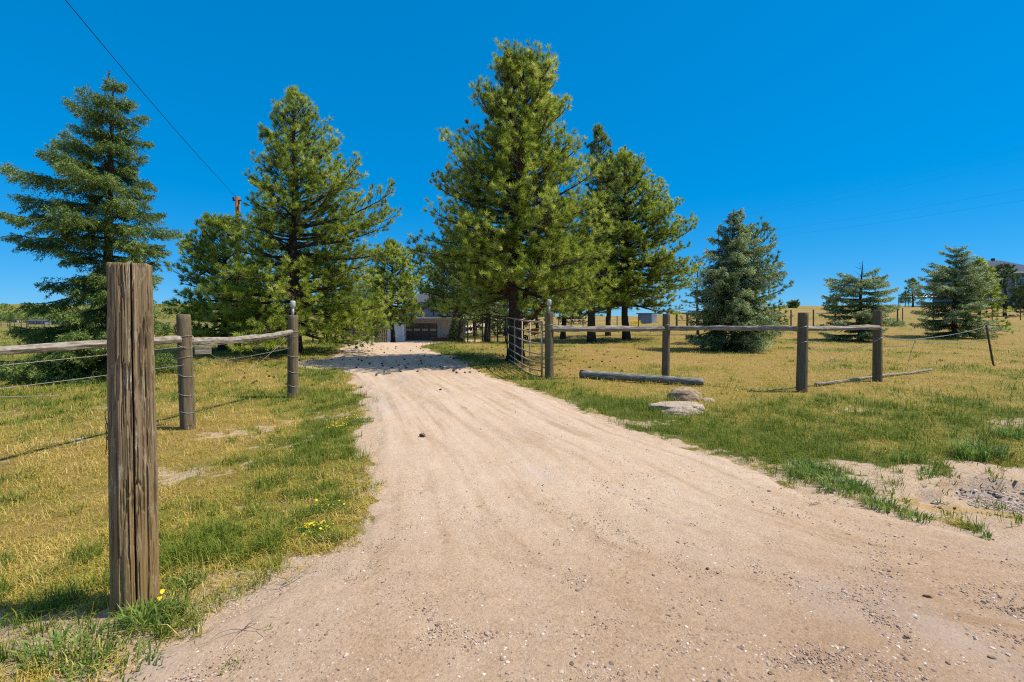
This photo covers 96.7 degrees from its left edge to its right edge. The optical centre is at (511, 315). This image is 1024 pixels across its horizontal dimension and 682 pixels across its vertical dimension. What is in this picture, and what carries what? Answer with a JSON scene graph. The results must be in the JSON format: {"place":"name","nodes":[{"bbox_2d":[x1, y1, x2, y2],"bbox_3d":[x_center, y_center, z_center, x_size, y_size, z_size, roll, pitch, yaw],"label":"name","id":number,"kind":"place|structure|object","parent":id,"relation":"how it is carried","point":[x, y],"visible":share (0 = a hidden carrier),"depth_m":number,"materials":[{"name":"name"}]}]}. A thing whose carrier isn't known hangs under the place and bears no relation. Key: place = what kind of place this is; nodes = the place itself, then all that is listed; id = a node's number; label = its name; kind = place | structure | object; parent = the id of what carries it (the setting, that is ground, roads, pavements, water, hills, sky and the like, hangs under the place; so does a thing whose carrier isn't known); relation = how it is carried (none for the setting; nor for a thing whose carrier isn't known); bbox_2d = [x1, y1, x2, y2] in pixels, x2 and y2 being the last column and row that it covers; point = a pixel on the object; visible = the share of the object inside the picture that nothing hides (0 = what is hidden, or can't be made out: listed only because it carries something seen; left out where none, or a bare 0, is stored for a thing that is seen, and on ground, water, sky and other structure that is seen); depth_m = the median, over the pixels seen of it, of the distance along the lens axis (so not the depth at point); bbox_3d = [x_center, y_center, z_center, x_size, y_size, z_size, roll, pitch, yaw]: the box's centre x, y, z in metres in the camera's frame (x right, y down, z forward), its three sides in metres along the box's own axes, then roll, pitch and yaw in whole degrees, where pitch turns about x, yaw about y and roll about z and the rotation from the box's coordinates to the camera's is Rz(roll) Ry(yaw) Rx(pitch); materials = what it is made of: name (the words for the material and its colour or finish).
{"place":"outdoors","nodes":[
{"label":"outdoors","id":0,"kind":"place"},
{"bbox_2d":[386,320,405,341],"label":"shed","id":1,"kind":"structure","parent":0,"point":[400,333],"depth_m":46.00,"materials":[{"name":"white paint"}]},
{"bbox_2d":[0,304,1023,681],"bbox_3d":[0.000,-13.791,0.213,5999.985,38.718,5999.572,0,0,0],"label":"ground","id":2,"kind":"structure","parent":0,"point":[1004,528],"depth_m":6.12,"materials":[{"name":"green plant"}]},
{"bbox_2d":[8,318,22,321],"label":"house","id":3,"kind":"structure","parent":2,"relation":"on","point":[17,320],"depth_m":340.06,"materials":[{"name":"beige"}]},
{"bbox_2d":[0,318,59,326],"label":"wire fence","id":4,"kind":"object","parent":2,"relation":"on","point":[21,324],"visible":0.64,"depth_m":107.28,"materials":[{"name":"grey metal"}]},
{"bbox_2d":[3,321,62,330],"bbox_3d":[-39.777,1.032,37.999,12.306,1.130,0.078,0,0,19],"label":"wire fence","id":5,"kind":"object","parent":2,"relation":"on","point":[24,327],"visible":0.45,"depth_m":38.42,"materials":[{"name":"grey metal"}]},
{"bbox_2d":[27,319,40,323],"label":"house","id":6,"kind":"structure","parent":2,"relation":"on","point":[31,321],"depth_m":255.39,"materials":[{"name":"grey"}]},
{"bbox_2d":[37,319,50,323],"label":"house","id":7,"kind":"structure","parent":2,"relation":"on","point":[42,321],"depth_m":255.72,"materials":[{"name":"grey"}]},
{"bbox_2d":[2,612,146,675],"bbox_3d":[-1.971,1.474,2.050,0.545,0.103,0.390,0,0,0],"label":"grass tuft","id":8,"kind":"object","parent":2,"relation":"on","point":[65,632],"visible":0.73,"depth_m":2.06,"materials":[{"name":"green plant"}]},
{"bbox_2d":[0,70,183,385],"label":"spruce tree","id":9,"kind":"object","parent":2,"relation":"on","point":[105,182],"visible":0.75,"depth_m":11.48,"materials":[{"name":"green plant"}]},
{"bbox_2d":[44,635,172,681],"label":"grass tuft","id":10,"kind":"object","parent":2,"relation":"on","point":[121,661],"visible":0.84,"depth_m":1.95,"materials":[{"name":"green plant"}]},
{"bbox_2d":[104,262,159,616],"bbox_3d":[-1.967,0.691,2.361,0.228,1.929,0.197,0,0,0],"label":"fence post","id":11,"kind":"object","parent":2,"relation":"on","point":[133,511],"visible":1,"depth_m":2.29,"materials":[{"name":"brown wood"}]},
{"bbox_2d":[0,301,298,429],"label":"rail fence","id":12,"kind":"object","parent":2,"relation":"on","point":[184,340],"visible":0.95,"depth_m":6.50,"materials":[{"name":"wood"}]},
{"bbox_2d":[107,593,193,634],"bbox_3d":[-1.772,1.451,2.214,0.343,0.123,0.310,0,0,11],"label":"grass tuft","id":13,"kind":"object","parent":2,"relation":"on","point":[139,618],"visible":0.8,"depth_m":2.22,"materials":[{"name":"green plant"}]},
{"bbox_2d":[147,589,165,611],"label":"yellow wildflower","id":14,"kind":"object","parent":2,"relation":"on","point":[159,599],"visible":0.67,"depth_m":2.31,"materials":[{"name":"green plant"}]},
{"bbox_2d":[164,565,212,589],"bbox_3d":[-1.813,1.470,2.539,0.261,0.089,0.231,0,0,0],"label":"grass tuft","id":15,"kind":"object","parent":2,"relation":"on","point":[200,577],"visible":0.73,"depth_m":2.56,"materials":[{"name":"green plant"}]},
{"bbox_2d":[158,211,270,350],"bbox_3d":[-12.599,-1.453,19.674,4.131,6.228,4.254,0,0,33],"label":"pine tree","id":16,"kind":"object","parent":2,"relation":"on","point":[210,254],"visible":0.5,"depth_m":18.96,"materials":[{"name":"green plant"}]},
{"bbox_2d":[232,196,241,346],"bbox_3d":[-13.004,-1.977,21.594,0.401,7.327,0.300,0,0,21],"label":"utility pole","id":17,"kind":"object","parent":2,"relation":"on","point":[236,199],"visible":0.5,"depth_m":21.50,"materials":[{"name":"wood"}]},
{"bbox_2d":[65,0,235,196],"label":"overhead cable","id":18,"kind":"object","parent":17,"relation":"attached to","point":[136,84],"visible":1,"depth_m":10.95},
{"bbox_2d":[243,235,288,340],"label":"pine tree","id":19,"kind":"object","parent":2,"relation":"on","point":[273,273],"visible":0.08,"depth_m":29.02,"materials":[{"name":"green plant"}]},
{"bbox_2d":[0,300,554,321],"bbox_3d":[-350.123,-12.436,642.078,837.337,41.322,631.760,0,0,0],"label":"distant woods","id":20,"kind":"object","parent":2,"relation":"on","point":[8,315],"visible":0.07,"depth_m":439.67,"materials":[{"name":"green plant"}]},
{"bbox_2d":[262,568,307,589],"bbox_3d":[-1.218,1.468,2.522,0.138,0.028,0.310,0,0,42],"label":"dead twig","id":21,"kind":"object","parent":2,"relation":"on","point":[285,581],"visible":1,"depth_m":2.51,"materials":[{"name":"brown wood"}]},
{"bbox_2d":[181,85,407,352],"bbox_3d":[-8.559,-3.830,18.458,7.761,11.011,7.063,0,0,-44],"label":"pine tree","id":22,"kind":"object","parent":2,"relation":"on","point":[295,262],"visible":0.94,"depth_m":17.63,"materials":[{"name":"green plant"}]},
{"bbox_2d":[294,519,336,536],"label":"yellow wildflower","id":23,"kind":"object","parent":2,"relation":"on","point":[311,525],"visible":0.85,"depth_m":3.14,"materials":[{"name":"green plant"}]},
{"bbox_2d":[309,498,347,513],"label":"yellow wildflower","id":24,"kind":"object","parent":2,"relation":"on","point":[324,506],"visible":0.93,"depth_m":3.49,"materials":[{"name":"green plant"}]},
{"bbox_2d":[284,218,383,341],"bbox_3d":[-10.804,-2.062,26.845,5.828,7.726,7.787,0,0,0],"label":"pine tree","id":25,"kind":"object","parent":2,"relation":"on","point":[317,316],"visible":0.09,"depth_m":26.98,"materials":[{"name":"green plant"}]},
{"bbox_2d":[322,422,348,431],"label":"yellow wildflower","id":26,"kind":"object","parent":2,"relation":"on","point":[341,426],"visible":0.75,"depth_m":5.92,"materials":[{"name":"green plant"}]},
{"bbox_2d":[340,414,373,424],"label":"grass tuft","id":27,"kind":"object","parent":2,"relation":"on","point":[358,419],"visible":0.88,"depth_m":6.32,"materials":[{"name":"green plant"}]},
{"bbox_2d":[339,277,378,338],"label":"pine tree","id":28,"kind":"object","parent":2,"relation":"on","point":[364,296],"visible":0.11,"depth_m":45.83,"materials":[{"name":"green plant"}]},
{"bbox_2d":[361,322,376,341],"bbox_3d":[-10.258,1.263,32.751,0.097,1.736,2.616,0,0,7],"label":"wire fence","id":29,"kind":"object","parent":2,"relation":"on","point":[371,333],"visible":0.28,"depth_m":33.12,"materials":[{"name":"grey metal"}]},
{"bbox_2d":[359,269,395,335],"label":"broadleaf tree","id":30,"kind":"object","parent":2,"relation":"on","point":[373,292],"visible":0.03,"depth_m":59.83,"materials":[{"name":"green plant"}]},
{"bbox_2d":[375,325,387,342],"bbox_3d":[-11.197,1.617,39.000,0.134,1.741,2.176,0,0,11],"label":"plank fence","id":31,"kind":"object","parent":2,"relation":"on","point":[384,332],"visible":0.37,"depth_m":39.29,"materials":[{"name":"wood"}]},
{"bbox_2d":[355,237,424,342],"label":"pine tree","id":32,"kind":"object","parent":2,"relation":"on","point":[405,278],"visible":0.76,"depth_m":35.48,"materials":[{"name":"green plant"}]},
{"bbox_2d":[398,244,437,318],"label":"pine tree","id":33,"kind":"object","parent":2,"relation":"on","point":[420,259],"visible":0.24,"depth_m":59.57,"materials":[{"name":"green plant"}]},
{"bbox_2d":[396,294,472,339],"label":"house","id":34,"kind":"structure","parent":2,"relation":"on","point":[428,325],"depth_m":48.00,"materials":[{"name":"paint"}]},
{"bbox_2d":[406,323,436,339],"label":"garage door","id":35,"kind":"structure","parent":34,"relation":"in","point":[419,331],"depth_m":47.99,"materials":[{"name":"grey metal"}]},
{"bbox_2d":[411,248,483,329],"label":"pine tree","id":36,"kind":"object","parent":2,"relation":"on","point":[423,269],"visible":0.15,"depth_m":45.17,"materials":[{"name":"green plant"}]},
{"bbox_2d":[446,318,465,341],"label":"shrub","id":37,"kind":"object","parent":2,"relation":"on","point":[454,333],"visible":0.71,"depth_m":44.76,"materials":[{"name":"green plant"}]},
{"bbox_2d":[415,216,507,341],"bbox_3d":[-3.754,-2.732,33.946,6.966,9.850,6.514,0,0,0],"label":"pine tree","id":38,"kind":"object","parent":2,"relation":"on","point":[444,293],"visible":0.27,"depth_m":33.55,"materials":[{"name":"green plant"}]},
{"bbox_2d":[466,317,496,335],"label":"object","id":39,"kind":"object","parent":2,"relation":"on","point":[480,328],"visible":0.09,"depth_m":57.79,"materials":[{"name":"white"}]},
{"bbox_2d":[467,319,505,341],"bbox_3d":[-1.821,1.142,32.001,3.519,1.849,0.097,0,0,36],"label":"wire fence","id":40,"kind":"object","parent":2,"relation":"on","point":[490,333],"visible":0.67,"depth_m":32.14,"materials":[{"name":"grey metal"}]},
{"bbox_2d":[451,243,533,342],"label":"pine tree","id":41,"kind":"object","parent":2,"relation":"on","point":[489,310],"visible":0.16,"depth_m":28.85,"materials":[{"name":"green plant"}]},
{"bbox_2d":[484,300,508,333],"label":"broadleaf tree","id":42,"kind":"object","parent":2,"relation":"on","point":[500,332],"visible":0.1,"depth_m":63.62,"materials":[{"name":"green plant"}]},
{"bbox_2d":[490,267,525,335],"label":"pine tree","id":43,"kind":"object","parent":2,"relation":"on","point":[499,325],"visible":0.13,"depth_m":54.84,"materials":[{"name":"green plant"}]},
{"bbox_2d":[404,36,617,361],"bbox_3d":[0.192,-3.755,15.497,7.123,10.838,6.747,0,0,0],"label":"pine tree","id":44,"kind":"object","parent":2,"relation":"on","point":[521,141],"visible":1,"depth_m":14.27,"materials":[{"name":"green plant"}]},
{"bbox_2d":[524,329,544,340],"bbox_3d":[1.507,1.271,29.999,1.649,0.794,0.642,0,0,0],"label":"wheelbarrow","id":45,"kind":"object","parent":2,"relation":"on","point":[534,334],"visible":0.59,"depth_m":29.77,"materials":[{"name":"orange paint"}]},
{"bbox_2d":[524,294,557,328],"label":"pine tree","id":46,"kind":"object","parent":2,"relation":"on","point":[537,319],"visible":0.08,"depth_m":61.79,"materials":[{"name":"green plant"}]},
{"bbox_2d":[528,195,603,338],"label":"pine tree","id":47,"kind":"object","parent":2,"relation":"on","point":[563,334],"visible":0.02,"depth_m":30.93,"materials":[{"name":"green plant"}]},
{"bbox_2d":[559,298,587,323],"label":"broadleaf tree","id":48,"kind":"object","parent":2,"relation":"on","point":[579,319],"visible":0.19,"depth_m":79.61,"materials":[{"name":"green plant"}]},
{"bbox_2d":[566,122,630,342],"bbox_3d":[4.526,-4.675,25.964,4.546,12.734,3.917,0,0,0],"label":"pine tree","id":49,"kind":"object","parent":2,"relation":"on","point":[598,130],"visible":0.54,"depth_m":25.53,"materials":[{"name":"green plant"}]},
{"bbox_2d":[558,315,638,332],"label":"wire fence","id":50,"kind":"object","parent":2,"relation":"on","point":[571,319],"visible":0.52,"depth_m":44.55,"materials":[{"name":"grey metal"}]},
{"bbox_2d":[573,214,637,335],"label":"pine tree","id":51,"kind":"object","parent":2,"relation":"on","point":[608,318],"visible":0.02,"depth_m":32.95,"materials":[{"name":"green plant"}]},
{"bbox_2d":[630,319,641,324],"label":"shrub","id":52,"kind":"object","parent":2,"relation":"on","point":[634,322],"visible":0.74,"depth_m":56.90,"materials":[{"name":"yellow plant"}]},
{"bbox_2d":[574,144,702,339],"bbox_3d":[7.308,-4.284,27.490,8.380,11.790,7.613,0,0,0],"label":"pine tree","id":53,"kind":"object","parent":2,"relation":"on","point":[631,232],"visible":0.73,"depth_m":26.11,"materials":[{"name":"green plant"}]},
{"bbox_2d":[579,370,703,385],"bbox_3d":[2.866,1.399,10.320,2.725,0.211,0.194,0,0,25],"label":"log","id":54,"kind":"object","parent":2,"relation":"on","point":[617,376],"visible":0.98,"depth_m":10.25,"materials":[{"name":"grey wood"}]},
{"bbox_2d":[636,313,657,323],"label":"shed","id":55,"kind":"structure","parent":2,"relation":"on","point":[646,318],"depth_m":60.00,"materials":[{"name":"grey metal"}]},
{"bbox_2d":[645,401,704,415],"bbox_3d":[2.608,1.579,7.227,0.934,0.394,0.640,0,0,0],"label":"boulder","id":56,"kind":"object","parent":2,"relation":"on","point":[677,406],"visible":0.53,"depth_m":7.08,"materials":[{"name":"grey stone"}]},
{"bbox_2d":[670,313,688,325],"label":"field shelter","id":57,"kind":"object","parent":2,"relation":"on","point":[677,319],"visible":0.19,"depth_m":42.93,"materials":[{"name":"wood"}]},
{"bbox_2d":[667,387,701,401],"bbox_3d":[3.121,1.496,8.214,0.623,0.429,0.480,0,0,0],"label":"boulder","id":58,"kind":"object","parent":2,"relation":"on","point":[683,393],"visible":0.66,"depth_m":8.05,"materials":[{"name":"beige stone"}]},
{"bbox_2d":[675,255,708,334],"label":"pine tree","id":59,"kind":"object","parent":2,"relation":"on","point":[696,288],"visible":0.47,"depth_m":31.06,"materials":[{"name":"green plant"}]},
{"bbox_2d":[545,300,882,392],"bbox_3d":[4.523,0.674,10.136,7.602,2.106,1.853,0,0,9],"label":"rail fence","id":60,"kind":"object","parent":2,"relation":"on","point":[802,328],"visible":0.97,"depth_m":10.30,"materials":[{"name":"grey wood"}]},
{"bbox_2d":[505,317,544,377],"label":"metal gate","id":61,"kind":"structure","parent":60,"relation":"attached to","point":[530,342],"depth_m":11.80,"materials":[{"name":"grey metal"}]},
{"bbox_2d":[684,207,788,352],"bbox_3d":[9.535,-1.345,19.736,4.121,6.659,4.042,0,0,40],"label":"spruce tree","id":62,"kind":"object","parent":2,"relation":"on","point":[732,294],"visible":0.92,"depth_m":19.06,"materials":[{"name":"green plant"}]},
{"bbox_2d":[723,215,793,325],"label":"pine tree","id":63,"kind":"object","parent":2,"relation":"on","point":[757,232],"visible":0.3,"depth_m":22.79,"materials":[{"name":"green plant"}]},
{"bbox_2d":[786,299,799,307],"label":"pine tree","id":64,"kind":"object","parent":2,"relation":"on","point":[793,304],"visible":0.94,"depth_m":99.56,"materials":[{"name":"green plant"}]},
{"bbox_2d":[778,457,846,480],"bbox_3d":[2.879,1.455,4.342,0.653,0.147,0.569,0,0,-32],"label":"grass tuft","id":65,"kind":"object","parent":2,"relation":"on","point":[813,468],"visible":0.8,"depth_m":4.34,"materials":[{"name":"green plant"}]},
{"bbox_2d":[821,293,843,308],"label":"pine tree","id":66,"kind":"object","parent":2,"relation":"on","point":[834,303],"visible":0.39,"depth_m":69.73,"materials":[{"name":"green plant"}]},
{"bbox_2d":[781,309,897,325],"bbox_3d":[27.348,0.214,38.499,13.521,1.674,0.107,0,0,-13],"label":"wire fence","id":67,"kind":"object","parent":2,"relation":"on","point":[813,322],"visible":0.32,"depth_m":37.95,"materials":[{"name":"brown wood"}]},
{"bbox_2d":[810,469,883,497],"bbox_3d":[2.929,1.472,3.970,0.636,0.173,0.468,0,0,0],"label":"grass tuft","id":68,"kind":"object","parent":2,"relation":"on","point":[849,487],"visible":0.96,"depth_m":3.97,"materials":[{"name":"green plant"}]},
{"bbox_2d":[818,262,902,340],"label":"spruce tree","id":69,"kind":"object","parent":2,"relation":"on","point":[855,309],"visible":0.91,"depth_m":24.76,"materials":[{"name":"green plant"}]},
{"bbox_2d":[814,368,932,385],"bbox_3d":[8.784,1.449,10.874,5.091,0.119,0.062,0,0,-26],"label":"fallen rail","id":70,"kind":"object","parent":2,"relation":"on","point":[858,378],"visible":0.88,"depth_m":10.55,"materials":[{"name":"grey wood"}]},
{"bbox_2d":[858,493,913,512],"bbox_3d":[2.965,1.490,3.630,0.429,0.126,0.366,0,0,0],"label":"grass tuft","id":71,"kind":"object","parent":2,"relation":"on","point":[876,503],"visible":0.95,"depth_m":3.60,"materials":[{"name":"green plant"}]},
{"bbox_2d":[883,317,907,326],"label":"shrub","id":72,"kind":"object","parent":2,"relation":"on","point":[895,323],"visible":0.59,"depth_m":37.58,"materials":[{"name":"green plant"}]},
{"bbox_2d":[898,293,911,306],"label":"pine tree","id":73,"kind":"object","parent":2,"relation":"on","point":[903,300],"visible":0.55,"depth_m":112.07,"materials":[{"name":"green plant"}]},
{"bbox_2d":[899,277,924,306],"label":"pine tree","id":74,"kind":"object","parent":2,"relation":"on","point":[910,281],"visible":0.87,"depth_m":107.71,"materials":[{"name":"green plant"}]},
{"bbox_2d":[891,450,933,463],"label":"grass tuft","id":75,"kind":"object","parent":2,"relation":"on","point":[914,459],"visible":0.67,"depth_m":4.73,"materials":[{"name":"green plant"}]},
{"bbox_2d":[895,507,937,522],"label":"grass tuft","id":76,"kind":"object","parent":2,"relation":"on","point":[909,514],"visible":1,"depth_m":3.42,"materials":[{"name":"green plant"}]},
{"bbox_2d":[910,465,941,477],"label":"grass tuft","id":77,"kind":"object","parent":2,"relation":"on","point":[931,474],"visible":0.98,"depth_m":4.41,"materials":[{"name":"green plant"}]},
{"bbox_2d":[909,244,1004,339],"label":"spruce tree","id":78,"kind":"object","parent":2,"relation":"on","point":[955,309],"visible":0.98,"depth_m":26.54,"materials":[{"name":"green plant"}]},
{"bbox_2d":[902,308,1023,319],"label":"wire fence","id":79,"kind":"object","parent":2,"relation":"on","point":[1020,316],"visible":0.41,"depth_m":47.96,"materials":[{"name":"brown wood"}]},
{"bbox_2d":[925,258,1023,306],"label":"house","id":80,"kind":"structure","parent":2,"relation":"on","point":[992,262],"depth_m":107.13,"materials":[{"name":"grey"}]},
{"bbox_2d":[1015,278,1023,285],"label":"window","id":81,"kind":"structure","parent":80,"relation":"in","point":[1016,279],"depth_m":104.90,"materials":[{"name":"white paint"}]},
{"bbox_2d":[938,434,1023,462],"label":"grass tuft","id":82,"kind":"object","parent":2,"relation":"on","point":[979,451],"visible":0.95,"depth_m":4.81,"materials":[{"name":"green plant"}]},
{"bbox_2d":[971,529,1002,539],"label":"grass tuft","id":83,"kind":"object","parent":2,"relation":"on","point":[989,535],"visible":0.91,"depth_m":3.13,"materials":[{"name":"green plant"}]},
{"bbox_2d":[960,256,1015,333],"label":"pine tree","id":84,"kind":"object","parent":2,"relation":"on","point":[993,306],"visible":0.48,"depth_m":29.45,"materials":[{"name":"green plant"}]},
{"bbox_2d":[983,325,994,365],"bbox_3d":[14.273,0.947,13.600,0.323,1.336,0.112,0,0,0],"label":"steel fence post","id":85,"kind":"object","parent":2,"relation":"on","point":[988,338],"visible":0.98,"depth_m":13.58,"materials":[{"name":"metal"}]},
{"bbox_2d":[884,327,1004,361],"bbox_3d":[11.861,0.841,12.936,8.655,1.052,1.708,0,0,-25],"label":"loose fence wire","id":86,"kind":"object","parent":85,"relation":"attached to","point":[932,337],"visible":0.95,"depth_m":13.10,"materials":[{"name":"grey metal"}]},
{"bbox_2d":[982,263,1023,316],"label":"broadleaf tree","id":87,"kind":"object","parent":2,"relation":"on","point":[1008,269],"visible":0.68,"depth_m":59.40,"materials":[{"name":"green plant"}]},
{"bbox_2d":[984,422,1023,440],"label":"grass tuft","id":88,"kind":"object","parent":2,"relation":"on","point":[1017,434],"visible":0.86,"depth_m":5.58,"materials":[{"name":"green plant"}]},
{"bbox_2d":[1006,285,1023,315],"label":"broadleaf tree","id":89,"kind":"object","parent":2,"relation":"on","point":[1015,300],"visible":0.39,"depth_m":60.29,"materials":[{"name":"green plant"}]},
{"bbox_2d":[0,0,1023,315],"label":"sky","id":90,"kind":"structure","parent":0,"point":[760,107],"materials":[{"name":"blue"}]},
{"bbox_2d":[87,340,1023,681],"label":"driveway","id":91,"kind":"structure","parent":0,"point":[474,442],"depth_m":2.64,"materials":[{"name":"beige gravel"}]},
{"bbox_2d":[197,608,266,646],"bbox_3d":[-1.251,1.471,2.098,0.176,0.027,0.311,0,0,39],"label":"dead twig","id":92,"kind":"object","parent":91,"relation":"on","point":[238,629],"visible":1,"depth_m":2.13,"materials":[{"name":"brown wood"}]},
{"bbox_2d":[431,337,454,340],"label":"brick planter","id":93,"kind":"object","parent":91,"relation":"on","point":[439,338],"visible":0.59,"depth_m":45.71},
{"bbox_2d":[987,654,996,658],"bbox_3d":[2.111,1.499,2.002,0.034,0.016,0.025,0,0,0],"label":"stone","id":94,"kind":"object","parent":91,"relation":"on","point":[991,656],"visible":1,"depth_m":2.00,"materials":[{"name":"beige stone"}]}
]}

